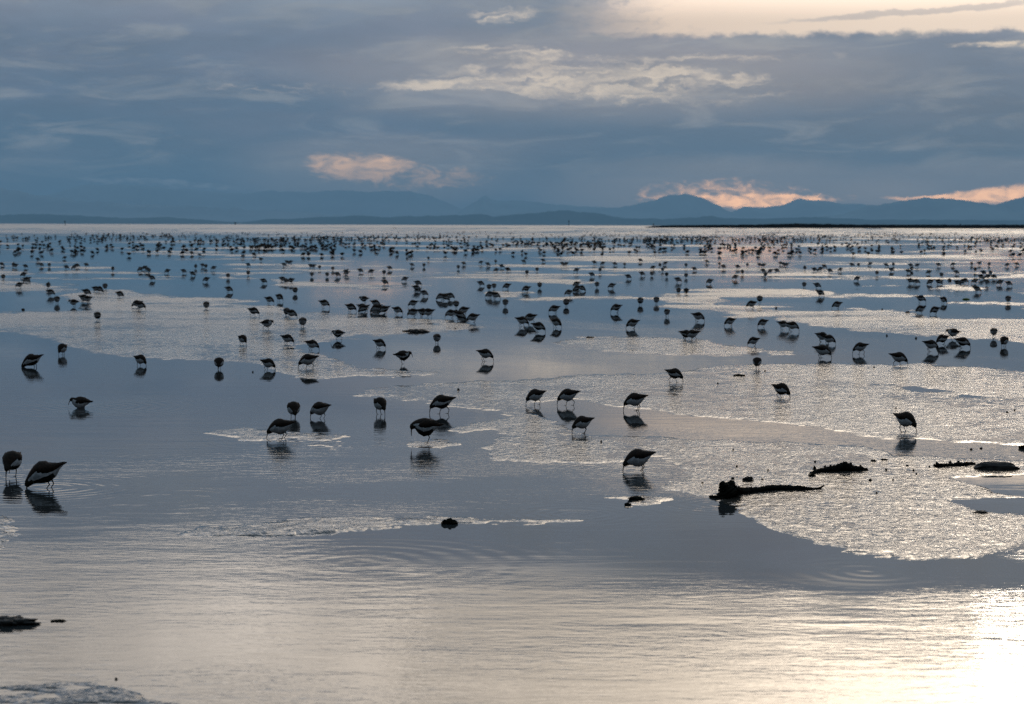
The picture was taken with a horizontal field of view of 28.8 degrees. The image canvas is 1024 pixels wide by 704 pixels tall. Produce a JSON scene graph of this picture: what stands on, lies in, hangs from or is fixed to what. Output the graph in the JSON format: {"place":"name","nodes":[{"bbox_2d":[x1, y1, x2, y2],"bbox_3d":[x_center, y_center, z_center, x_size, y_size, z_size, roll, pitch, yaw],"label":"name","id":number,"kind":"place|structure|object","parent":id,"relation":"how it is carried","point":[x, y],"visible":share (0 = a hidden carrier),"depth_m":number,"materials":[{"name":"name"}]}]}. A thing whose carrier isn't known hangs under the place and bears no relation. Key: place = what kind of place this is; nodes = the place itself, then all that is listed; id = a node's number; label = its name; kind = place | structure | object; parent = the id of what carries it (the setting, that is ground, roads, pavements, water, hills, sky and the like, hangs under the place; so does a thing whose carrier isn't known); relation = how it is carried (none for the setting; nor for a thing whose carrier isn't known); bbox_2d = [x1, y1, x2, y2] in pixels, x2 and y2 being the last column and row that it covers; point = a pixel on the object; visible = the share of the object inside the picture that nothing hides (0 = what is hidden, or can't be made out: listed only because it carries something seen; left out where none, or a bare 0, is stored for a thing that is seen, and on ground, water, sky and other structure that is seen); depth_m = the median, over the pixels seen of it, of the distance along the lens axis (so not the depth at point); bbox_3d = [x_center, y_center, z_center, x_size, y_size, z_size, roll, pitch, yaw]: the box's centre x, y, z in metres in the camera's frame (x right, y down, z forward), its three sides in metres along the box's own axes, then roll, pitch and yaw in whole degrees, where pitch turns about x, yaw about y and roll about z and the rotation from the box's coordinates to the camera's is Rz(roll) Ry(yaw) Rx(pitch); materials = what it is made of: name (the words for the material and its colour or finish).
{"place":"outdoors","nodes":[
{"label":"outdoors","id":0,"kind":"place"},
{"bbox_2d":[0,188,342,221],"bbox_3d":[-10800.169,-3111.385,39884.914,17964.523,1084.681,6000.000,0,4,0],"label":"mountains","id":1,"kind":"structure","parent":0,"point":[14,202],"depth_m":38711.95,"materials":[{"name":"stone"}]},
{"bbox_2d":[45,184,461,216],"bbox_3d":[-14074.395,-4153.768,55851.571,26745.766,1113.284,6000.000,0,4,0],"label":"mountains","id":2,"kind":"structure","parent":0,"point":[375,203],"depth_m":54787.81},
{"bbox_2d":[441,518,457,524],"bbox_3d":[-0.209,0.574,6.676,0.058,0.037,0.048,0,4,0],"label":"seaweed clump","id":3,"kind":"object","parent":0,"point":[448,521],"visible":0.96,"depth_m":6.66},
{"bbox_2d":[0,224,1023,703],"bbox_3d":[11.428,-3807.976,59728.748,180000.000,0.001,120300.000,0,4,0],"label":"water","id":4,"kind":"structure","parent":0,"point":[684,598],"depth_m":6.66,"materials":[{"name":"grey liquid"}]},
{"bbox_2d":[2,451,21,476],"bbox_3d":[-1.981,0.443,7.891,0.078,0.107,0.133,-1,4,-18],"label":"sandpiper","id":5,"kind":"object","parent":4,"relation":"on","point":[11,460],"visible":1,"depth_m":7.85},
{"bbox_2d":[0,615,39,626],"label":"muddy rock","id":6,"kind":"object","parent":4,"relation":"on","point":[18,620],"visible":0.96,"depth_m":4.96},
{"bbox_2d":[21,354,43,366],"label":"sandpiper","id":7,"kind":"object","parent":4,"relation":"on","point":[30,359],"visible":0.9,"depth_m":13.87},
{"bbox_2d":[25,461,66,487],"bbox_3d":[-1.767,0.474,7.543,0.148,0.124,0.086,2,4,23],"label":"sandpiper","id":8,"kind":"object","parent":4,"relation":"on","point":[43,472],"visible":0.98,"depth_m":7.52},
{"bbox_2d":[46,289,54,294],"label":"sandpiper","id":9,"kind":"object","parent":4,"relation":"on","point":[50,291],"visible":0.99,"depth_m":27.57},
{"bbox_2d":[51,619,65,621],"bbox_3d":[-1.144,0.678,5.020,0.045,0.008,0.028,0,4,0],"label":"seaweed scrap","id":10,"kind":"object","parent":4,"relation":"on","point":[58,620],"visible":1,"depth_m":5.01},
{"bbox_2d":[58,343,66,354],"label":"sandpiper","id":11,"kind":"object","parent":4,"relation":"on","point":[62,347],"visible":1,"depth_m":15.17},
{"bbox_2d":[68,299,79,305],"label":"sandpiper","id":12,"kind":"object","parent":4,"relation":"on","point":[73,301],"visible":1,"depth_m":24.02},
{"bbox_2d":[68,396,92,407],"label":"sandpiper","id":13,"kind":"object","parent":4,"relation":"on","point":[80,402],"visible":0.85,"depth_m":10.80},
{"bbox_2d":[82,296,91,302],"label":"sandpiper","id":14,"kind":"object","parent":4,"relation":"on","point":[87,298],"visible":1,"depth_m":25.12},
{"bbox_2d":[134,354,146,365],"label":"sandpiper","id":15,"kind":"object","parent":4,"relation":"on","point":[140,359],"visible":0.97,"depth_m":14.05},
{"bbox_2d":[214,357,223,369],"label":"sandpiper","id":16,"kind":"object","parent":4,"relation":"on","point":[218,362],"visible":1,"depth_m":13.72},
{"bbox_2d":[260,358,275,369],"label":"sandpiper","id":17,"kind":"object","parent":4,"relation":"on","point":[268,362],"visible":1,"depth_m":13.70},
{"bbox_2d":[264,296,273,303],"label":"sandpiper","id":18,"kind":"object","parent":4,"relation":"on","point":[269,299],"visible":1,"depth_m":25.12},
{"bbox_2d":[275,294,282,301],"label":"sandpiper","id":19,"kind":"object","parent":4,"relation":"on","point":[279,296],"visible":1,"depth_m":25.79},
{"bbox_2d":[287,401,299,418],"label":"sandpiper","id":20,"kind":"object","parent":4,"relation":"on","point":[293,407],"visible":0.99,"depth_m":10.30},
{"bbox_2d":[304,340,318,349],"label":"sandpiper","id":21,"kind":"object","parent":4,"relation":"on","point":[312,343],"visible":1,"depth_m":15.84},
{"bbox_2d":[310,402,330,417],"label":"sandpiper","id":22,"kind":"object","parent":4,"relation":"on","point":[319,408],"visible":1,"depth_m":10.27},
{"bbox_2d":[318,299,329,307],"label":"sandpiper","id":23,"kind":"object","parent":4,"relation":"on","point":[324,302],"visible":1,"depth_m":23.79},
{"bbox_2d":[331,330,345,339],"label":"sandpiper","id":24,"kind":"object","parent":4,"relation":"on","point":[337,333],"visible":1,"depth_m":17.33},
{"bbox_2d":[344,303,356,311],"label":"sandpiper","id":25,"kind":"object","parent":4,"relation":"on","point":[350,306],"visible":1,"depth_m":22.83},
{"bbox_2d":[358,296,368,302],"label":"sandpiper","id":26,"kind":"object","parent":4,"relation":"on","point":[363,298],"visible":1,"depth_m":25.38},
{"bbox_2d":[358,304,369,312],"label":"sandpiper","id":27,"kind":"object","parent":4,"relation":"on","point":[363,307],"visible":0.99,"depth_m":22.58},
{"bbox_2d":[369,299,380,304],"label":"sandpiper","id":28,"kind":"object","parent":4,"relation":"on","point":[375,301],"visible":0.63,"depth_m":24.13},
{"bbox_2d":[370,304,382,312],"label":"sandpiper","id":29,"kind":"object","parent":4,"relation":"on","point":[374,307],"visible":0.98,"depth_m":22.59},
{"bbox_2d":[373,339,385,348],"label":"sandpiper","id":30,"kind":"object","parent":4,"relation":"on","point":[379,342],"visible":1,"depth_m":16.05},
{"bbox_2d":[373,397,386,412],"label":"sandpiper","id":31,"kind":"object","parent":4,"relation":"on","point":[380,403],"visible":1,"depth_m":10.48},
{"bbox_2d":[378,305,389,312],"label":"sandpiper","id":32,"kind":"object","parent":4,"relation":"on","point":[383,308],"visible":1,"depth_m":22.34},
{"bbox_2d":[391,306,402,313],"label":"sandpiper","id":33,"kind":"object","parent":4,"relation":"on","point":[397,309],"visible":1,"depth_m":22.22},
{"bbox_2d":[393,350,412,361],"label":"sandpiper","id":34,"kind":"object","parent":4,"relation":"on","point":[403,355],"visible":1,"depth_m":14.29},
{"bbox_2d":[407,308,417,315],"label":"sandpiper","id":35,"kind":"object","parent":4,"relation":"on","point":[412,311],"visible":1,"depth_m":21.61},
{"bbox_2d":[408,300,417,305],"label":"sandpiper","id":36,"kind":"object","parent":4,"relation":"on","point":[412,302],"visible":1,"depth_m":24.16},
{"bbox_2d":[422,308,435,317],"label":"sandpiper","id":37,"kind":"object","parent":4,"relation":"on","point":[428,311],"visible":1,"depth_m":21.39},
{"bbox_2d":[433,334,440,343],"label":"sandpiper","id":38,"kind":"object","parent":4,"relation":"on","point":[436,337],"visible":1,"depth_m":16.78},
{"bbox_2d":[429,395,455,413],"bbox_3d":[-0.367,0.279,10.558,0.131,0.106,0.076,2,4,24],"label":"sandpiper","id":39,"kind":"object","parent":4,"relation":"on","point":[441,401],"visible":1,"depth_m":10.54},
{"bbox_2d":[439,294,449,300],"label":"sandpiper","id":40,"kind":"object","parent":4,"relation":"on","point":[445,296],"visible":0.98,"depth_m":26.15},
{"bbox_2d":[446,292,454,299],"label":"sandpiper","id":41,"kind":"object","parent":4,"relation":"on","point":[450,295],"visible":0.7,"depth_m":26.68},
{"bbox_2d":[445,309,457,316],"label":"sandpiper","id":42,"kind":"object","parent":4,"relation":"on","point":[449,312],"visible":0.88,"depth_m":21.40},
{"bbox_2d":[452,311,465,319],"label":"sandpiper","id":43,"kind":"object","parent":4,"relation":"on","point":[459,314],"visible":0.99,"depth_m":20.95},
{"bbox_2d":[458,306,469,314],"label":"sandpiper","id":44,"kind":"object","parent":4,"relation":"on","point":[463,309],"visible":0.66,"depth_m":22.14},
{"bbox_2d":[466,313,479,322],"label":"sandpiper","id":45,"kind":"object","parent":4,"relation":"on","point":[472,316],"visible":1,"depth_m":20.41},
{"bbox_2d":[476,349,493,361],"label":"sandpiper","id":46,"kind":"object","parent":4,"relation":"on","point":[485,353],"visible":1,"depth_m":14.59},
{"bbox_2d":[491,292,500,298],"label":"sandpiper","id":47,"kind":"object","parent":4,"relation":"on","point":[495,294],"visible":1,"depth_m":26.92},
{"bbox_2d":[514,316,528,326],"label":"sandpiper","id":48,"kind":"object","parent":4,"relation":"on","point":[522,320],"visible":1,"depth_m":19.61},
{"bbox_2d":[525,313,536,323],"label":"sandpiper","id":49,"kind":"object","parent":4,"relation":"on","point":[529,317],"visible":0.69,"depth_m":20.23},
{"bbox_2d":[526,389,545,404],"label":"sandpiper","id":50,"kind":"object","parent":4,"relation":"on","point":[535,395],"visible":1,"depth_m":11.06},
{"bbox_2d":[530,322,545,331],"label":"sandpiper","id":51,"kind":"object","parent":4,"relation":"on","point":[538,325],"visible":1,"depth_m":18.58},
{"bbox_2d":[548,305,560,312],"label":"sandpiper","id":52,"kind":"object","parent":4,"relation":"on","point":[554,308],"visible":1,"depth_m":22.60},
{"bbox_2d":[550,318,561,327],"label":"sandpiper","id":53,"kind":"object","parent":4,"relation":"on","point":[556,321],"visible":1,"depth_m":19.42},
{"bbox_2d":[557,388,579,405],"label":"sandpiper","id":54,"kind":"object","parent":4,"relation":"on","point":[567,394],"visible":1,"depth_m":11.04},
{"bbox_2d":[564,289,573,295],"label":"sandpiper","id":55,"kind":"object","parent":4,"relation":"on","point":[568,292],"visible":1,"depth_m":28.18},
{"bbox_2d":[610,304,622,312],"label":"sandpiper","id":56,"kind":"object","parent":4,"relation":"on","point":[616,307],"visible":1,"depth_m":22.78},
{"bbox_2d":[626,319,639,328],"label":"sandpiper","id":57,"kind":"object","parent":4,"relation":"on","point":[632,322],"visible":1,"depth_m":19.28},
{"bbox_2d":[623,393,648,410],"bbox_3d":[0.670,0.270,10.771,0.126,0.102,0.073,-2,4,-26],"label":"sandpiper","id":58,"kind":"object","parent":4,"relation":"on","point":[634,399],"visible":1,"depth_m":10.75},
{"bbox_2d":[623,449,655,470],"bbox_3d":[0.520,0.443,8.134,0.128,0.097,0.075,1,4,18],"label":"sandpiper","id":59,"kind":"object","parent":4,"relation":"on","point":[637,457],"visible":1,"depth_m":8.11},
{"bbox_2d":[691,312,704,321],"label":"sandpiper","id":60,"kind":"object","parent":4,"relation":"on","point":[697,315],"visible":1,"depth_m":20.76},
{"bbox_2d":[724,317,736,325],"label":"sandpiper","id":61,"kind":"object","parent":4,"relation":"on","point":[729,320],"visible":1,"depth_m":19.83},
{"bbox_2d":[747,337,759,345],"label":"sandpiper","id":62,"kind":"object","parent":4,"relation":"on","point":[752,340],"visible":1,"depth_m":16.55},
{"bbox_2d":[757,319,767,326],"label":"sandpiper","id":63,"kind":"object","parent":4,"relation":"on","point":[762,322],"visible":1,"depth_m":19.65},
{"bbox_2d":[777,320,787,329],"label":"sandpiper","id":64,"kind":"object","parent":4,"relation":"on","point":[782,323],"visible":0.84,"depth_m":19.18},
{"bbox_2d":[785,321,798,329],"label":"sandpiper","id":65,"kind":"object","parent":4,"relation":"on","point":[792,325],"visible":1,"depth_m":18.81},
{"bbox_2d":[814,332,826,340],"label":"sandpiper","id":66,"kind":"object","parent":4,"relation":"on","point":[820,334],"visible":0.66,"depth_m":17.16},
{"bbox_2d":[812,345,831,357],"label":"sandpiper","id":67,"kind":"object","parent":4,"relation":"on","point":[822,349],"visible":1,"depth_m":15.09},
{"bbox_2d":[821,334,835,344],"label":"sandpiper","id":68,"kind":"object","parent":4,"relation":"on","point":[828,338],"visible":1,"depth_m":16.80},
{"bbox_2d":[832,301,842,307],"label":"sandpiper","id":69,"kind":"object","parent":4,"relation":"on","point":[836,303],"visible":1,"depth_m":24.09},
{"bbox_2d":[852,342,868,353],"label":"sandpiper","id":70,"kind":"object","parent":4,"relation":"on","point":[859,346],"visible":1,"depth_m":15.53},
{"bbox_2d":[915,305,925,311],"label":"sandpiper","id":71,"kind":"object","parent":4,"relation":"on","point":[920,308],"visible":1,"depth_m":22.88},
{"bbox_2d":[915,295,925,301],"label":"sandpiper","id":72,"kind":"object","parent":4,"relation":"on","point":[920,297],"visible":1,"depth_m":25.93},
{"bbox_2d":[922,340,938,351],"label":"sandpiper","id":73,"kind":"object","parent":4,"relation":"on","point":[930,344],"visible":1,"depth_m":15.88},
{"bbox_2d":[930,306,940,312],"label":"sandpiper","id":74,"kind":"object","parent":4,"relation":"on","point":[934,309],"visible":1,"depth_m":22.62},
{"bbox_2d":[936,334,948,344],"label":"sandpiper","id":75,"kind":"object","parent":4,"relation":"on","point":[942,338],"visible":0.97,"depth_m":16.84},
{"bbox_2d":[945,328,961,336],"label":"sandpiper","id":76,"kind":"object","parent":4,"relation":"on","point":[952,332],"visible":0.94,"depth_m":17.69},
{"bbox_2d":[953,337,970,347],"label":"sandpiper","id":77,"kind":"object","parent":4,"relation":"on","point":[962,341],"visible":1,"depth_m":16.36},
{"bbox_2d":[1000,336,1008,346],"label":"sandpiper","id":78,"kind":"object","parent":4,"relation":"on","point":[1004,340],"visible":1,"depth_m":16.57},
{"bbox_2d":[0,228,1023,703],"bbox_3d":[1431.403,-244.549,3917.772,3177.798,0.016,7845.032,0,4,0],"label":"mud flat","id":79,"kind":"structure","parent":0,"point":[904,512],"depth_m":12.34,"materials":[{"name":"soil"}]},
{"bbox_2d":[82,289,90,293],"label":"sandpiper","id":80,"kind":"object","parent":79,"relation":"on","point":[86,291],"visible":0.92,"depth_m":27.61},
{"bbox_2d":[94,312,100,319],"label":"sandpiper","id":81,"kind":"object","parent":79,"relation":"on","point":[97,315],"visible":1,"depth_m":20.39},
{"bbox_2d":[94,286,103,291],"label":"sandpiper","id":82,"kind":"object","parent":79,"relation":"on","point":[99,288],"visible":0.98,"depth_m":28.85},
{"bbox_2d":[135,301,145,308],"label":"sandpiper","id":83,"kind":"object","parent":79,"relation":"on","point":[140,304],"visible":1,"depth_m":22.93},
{"bbox_2d":[203,301,209,308],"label":"sandpiper","id":84,"kind":"object","parent":79,"relation":"on","point":[206,304],"visible":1,"depth_m":23.27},
{"bbox_2d":[238,335,246,344],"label":"sandpiper","id":85,"kind":"object","parent":79,"relation":"on","point":[242,338],"visible":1,"depth_m":16.47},
{"bbox_2d":[247,307,259,316],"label":"sandpiper","id":86,"kind":"object","parent":79,"relation":"on","point":[253,310],"visible":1,"depth_m":21.50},
{"bbox_2d":[259,319,273,328],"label":"sandpiper","id":87,"kind":"object","parent":79,"relation":"on","point":[266,323],"visible":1,"depth_m":18.89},
{"bbox_2d":[266,418,295,438],"bbox_3d":[-1.077,0.359,9.298,0.128,0.097,0.075,2,4,22],"label":"sandpiper","id":88,"kind":"object","parent":79,"relation":"on","point":[280,426],"visible":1,"depth_m":9.28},
{"bbox_2d":[280,334,293,341],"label":"sandpiper","id":89,"kind":"object","parent":79,"relation":"on","point":[287,337],"visible":1,"depth_m":16.57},
{"bbox_2d":[285,309,296,315],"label":"sandpiper","id":90,"kind":"object","parent":79,"relation":"on","point":[291,312],"visible":1,"depth_m":21.17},
{"bbox_2d":[299,317,306,326],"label":"sandpiper","id":91,"kind":"object","parent":79,"relation":"on","point":[302,320],"visible":1,"depth_m":19.29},
{"bbox_2d":[298,354,318,368],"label":"sandpiper","id":92,"kind":"object","parent":79,"relation":"on","point":[307,359],"visible":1,"depth_m":13.76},
{"bbox_2d":[402,329,429,331],"bbox_3d":[-0.896,-0.193,18.650,0.247,0.051,0.224,-2,4,-30],"label":"mud mound","id":93,"kind":"object","parent":79,"relation":"on","point":[416,330],"visible":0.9,"depth_m":18.60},
{"bbox_2d":[410,418,443,442],"bbox_3d":[-0.391,0.359,9.125,0.146,0.115,0.085,-2,4,-26],"label":"sandpiper","id":94,"kind":"object","parent":79,"relation":"on","point":[425,426],"visible":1,"depth_m":9.10,"materials":[{"name":"black"}]},
{"bbox_2d":[0,229,1023,256],"bbox_3d":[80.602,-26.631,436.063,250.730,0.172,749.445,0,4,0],"label":"sandpiper flock","id":95,"kind":"object","parent":79,"relation":"on","point":[454,248],"visible":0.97,"depth_m":99.78,"materials":[{"name":"black"}]},
{"bbox_2d":[572,416,593,433],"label":"sandpiper","id":96,"kind":"object","parent":79,"relation":"on","point":[582,422],"visible":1,"depth_m":9.57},
{"bbox_2d":[627,496,644,499],"bbox_3d":[0.453,0.536,7.259,0.065,0.020,0.046,0,4,0],"label":"seaweed clump","id":97,"kind":"object","parent":79,"relation":"on","point":[635,498],"visible":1,"depth_m":7.25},
{"bbox_2d":[665,368,682,381],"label":"sandpiper","id":98,"kind":"object","parent":79,"relation":"on","point":[674,373],"visible":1,"depth_m":12.64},
{"bbox_2d":[678,330,692,339],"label":"sandpiper","id":99,"kind":"object","parent":79,"relation":"on","point":[683,333],"visible":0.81,"depth_m":17.41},
{"bbox_2d":[685,330,700,340],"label":"sandpiper","id":100,"kind":"object","parent":79,"relation":"on","point":[692,333],"visible":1,"depth_m":17.26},
{"bbox_2d":[746,300,757,308],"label":"sandpiper","id":101,"kind":"object","parent":79,"relation":"on","point":[750,303],"visible":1,"depth_m":23.86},
{"bbox_2d":[753,357,761,368],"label":"sandpiper","id":102,"kind":"object","parent":79,"relation":"on","point":[757,361],"visible":1,"depth_m":13.83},
{"bbox_2d":[709,480,823,498],"bbox_3d":[0.966,0.506,7.436,0.514,0.083,0.162,-2,4,-25],"label":"driftwood branch","id":103,"kind":"object","parent":79,"relation":"on","point":[729,489],"visible":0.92,"depth_m":7.42,"materials":[{"name":"brown wood"}]},
{"bbox_2d":[771,383,790,397],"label":"sandpiper","id":104,"kind":"object","parent":79,"relation":"on","point":[781,388],"visible":1,"depth_m":11.53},
{"bbox_2d":[808,461,867,475],"bbox_3d":[1.279,0.474,8.114,0.361,0.061,0.168,-3,5,-40],"label":"driftwood log","id":105,"kind":"object","parent":79,"relation":"on","point":[844,466],"visible":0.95,"depth_m":8.10,"materials":[{"name":"brown wood"}]},
{"bbox_2d":[888,352,907,365],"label":"sandpiper","id":106,"kind":"object","parent":79,"relation":"on","point":[899,357],"visible":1,"depth_m":14.23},
{"bbox_2d":[893,411,916,432],"bbox_3d":[1.908,0.340,9.660,0.075,0.104,0.128,-1,4,-16],"label":"sandpiper","id":107,"kind":"object","parent":79,"relation":"on","point":[905,419],"visible":1,"depth_m":9.62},
{"bbox_2d":[933,461,975,466],"bbox_3d":[1.834,0.473,8.334,0.213,0.037,0.109,-2,4,-33],"label":"driftwood stick","id":108,"kind":"object","parent":79,"relation":"on","point":[957,463],"visible":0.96,"depth_m":8.29,"materials":[{"name":"brown wood"}]},
{"bbox_2d":[990,328,997,337],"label":"sandpiper","id":109,"kind":"object","parent":79,"relation":"on","point":[993,331],"visible":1,"depth_m":17.88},
{"bbox_2d":[973,461,1019,469],"bbox_3d":[1.997,0.481,8.208,0.198,0.062,0.086,0,4,0],"label":"boulder","id":110,"kind":"object","parent":79,"relation":"on","point":[992,465],"visible":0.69,"depth_m":8.18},
{"bbox_2d":[0,210,1023,225],"bbox_3d":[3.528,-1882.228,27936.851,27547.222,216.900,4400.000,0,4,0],"label":"hills","id":111,"kind":"structure","parent":0,"point":[560,217],"depth_m":26695.25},
{"bbox_2d":[0,0,1023,211],"label":"sky","id":112,"kind":"structure","parent":0,"point":[733,105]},
{"bbox_2d":[455,194,876,218],"bbox_3d":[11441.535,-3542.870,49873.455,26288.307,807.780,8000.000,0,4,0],"label":"mountains","id":113,"kind":"structure","parent":0,"point":[678,206],"depth_m":48440.99,"materials":[{"name":"stone"}]},
{"bbox_2d":[742,476,752,480],"bbox_3d":[0.926,0.503,7.808,0.048,0.032,0.036,0,4,0],"label":"stone cluster","id":114,"kind":"object","parent":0,"point":[748,478],"visible":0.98,"depth_m":7.80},
{"bbox_2d":[645,223,1023,228],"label":"spit","id":115,"kind":"structure","parent":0,"point":[814,225],"depth_m":929.15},
{"bbox_2d":[821,197,1023,219],"bbox_3d":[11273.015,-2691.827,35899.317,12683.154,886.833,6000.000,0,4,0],"label":"mountains","id":116,"kind":"structure","parent":0,"point":[926,208],"depth_m":34635.36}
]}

